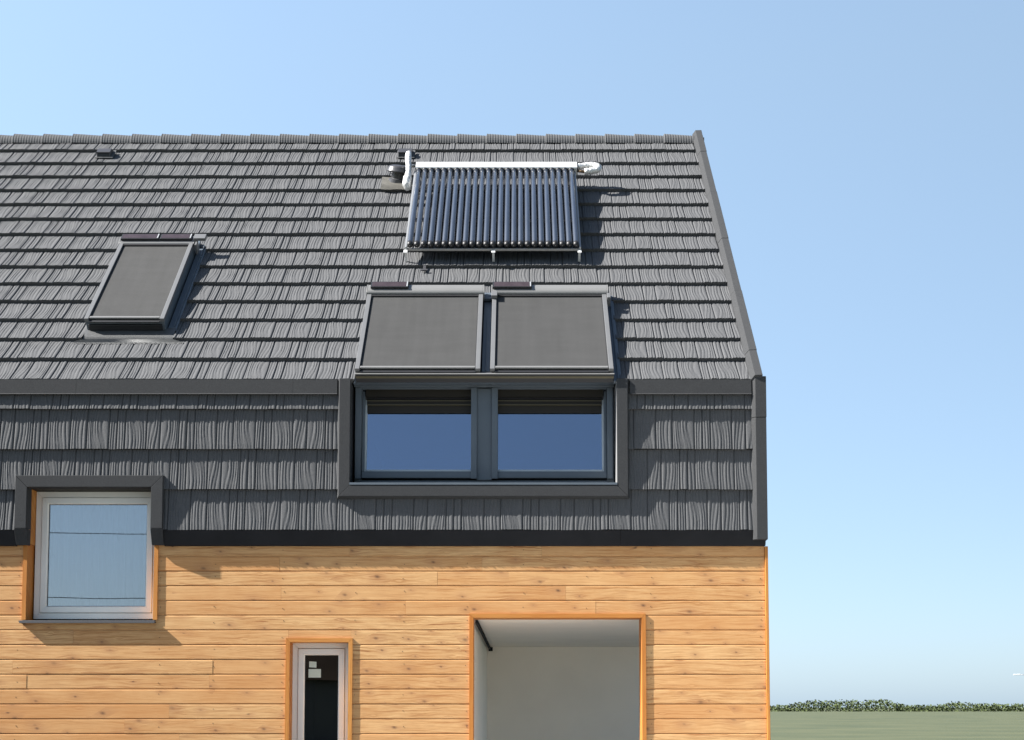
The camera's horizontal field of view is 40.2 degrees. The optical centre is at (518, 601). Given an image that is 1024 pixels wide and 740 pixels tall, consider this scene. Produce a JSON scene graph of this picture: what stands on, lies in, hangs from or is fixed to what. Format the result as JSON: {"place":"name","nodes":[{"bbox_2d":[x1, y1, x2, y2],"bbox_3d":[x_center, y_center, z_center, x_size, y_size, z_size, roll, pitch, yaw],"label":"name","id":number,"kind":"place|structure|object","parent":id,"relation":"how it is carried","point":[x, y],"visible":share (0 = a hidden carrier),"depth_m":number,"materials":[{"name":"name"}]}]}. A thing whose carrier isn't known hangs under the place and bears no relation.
{"place":"outdoors","nodes":[
{"label":"outdoors","id":0,"kind":"place"},
{"bbox_2d":[0,0,1023,707],"label":"sky","id":1,"kind":"structure","parent":0,"point":[866,157],"materials":[{"name":"blue"}]},
{"bbox_2d":[770,708,1023,739],"bbox_3d":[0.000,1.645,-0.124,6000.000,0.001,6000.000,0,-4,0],"label":"ground","id":2,"kind":"structure","parent":0,"point":[893,725],"depth_m":125.18,"materials":[{"name":"green plant"}]},
{"bbox_2d":[770,699,1023,711],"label":"hedge","id":3,"kind":"object","parent":2,"relation":"on","point":[915,707],"visible":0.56,"depth_m":515.76,"materials":[{"name":"green plant"}]},
{"label":"pavement","id":4,"kind":"structure","parent":0,"visible":0},
{"bbox_2d":[0,130,770,739],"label":"house","id":5,"kind":"structure","parent":4,"relation":"on","point":[330,436],"depth_m":12.77,"materials":[{"name":"tile"}]},
{"bbox_2d":[19,489,158,622],"bbox_3d":[-3.881,-0.418,12.786,1.232,1.242,0.275,0,-4,0],"label":"window","id":6,"kind":"structure","parent":5,"relation":"in","point":[35,578],"depth_m":12.82,"materials":[{"name":"white plastic"}]},
{"bbox_2d":[49,505,146,605],"bbox_3d":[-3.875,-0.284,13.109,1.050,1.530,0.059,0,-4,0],"label":"window pane","id":7,"kind":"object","parent":6,"relation":"attached to","point":[97,555],"visible":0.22,"depth_m":13.12,"materials":[{"name":"clear glass"}]},
{"bbox_2d":[72,234,206,343],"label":"roof window","id":8,"kind":"structure","parent":5,"relation":"in","point":[135,301],"depth_m":13.83,"materials":[{"name":"metal"}]},
{"bbox_2d":[285,638,352,739],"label":"window","id":9,"kind":"structure","parent":5,"relation":"in","point":[297,649],"depth_m":12.74,"materials":[{"name":"white glass"}]},
{"bbox_2d":[353,378,613,481],"bbox_3d":[-0.317,-1.584,12.889,2.406,1.051,0.335,0,-4,0],"label":"window","id":10,"kind":"structure","parent":5,"relation":"in","point":[479,431],"depth_m":12.97,"materials":[{"name":"glass"}]},
{"bbox_2d":[354,281,620,383],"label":"roof window","id":11,"kind":"structure","parent":5,"relation":"in","point":[406,328],"depth_m":13.26,"materials":[{"name":"metal"}]},
{"bbox_2d":[402,151,601,270],"bbox_3d":[-0.178,-4.273,15.174,2.239,1.888,1.558,0,-4,0],"label":"solar collector","id":12,"kind":"object","parent":5,"relation":"on","point":[569,171],"visible":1,"depth_m":15.05,"materials":[{"name":"metal"}]},
{"bbox_2d":[490,281,613,372],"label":"roof window","id":13,"kind":"structure","parent":5,"relation":"in","point":[535,328],"depth_m":13.26,"materials":[{"name":"metal"}]}
]}

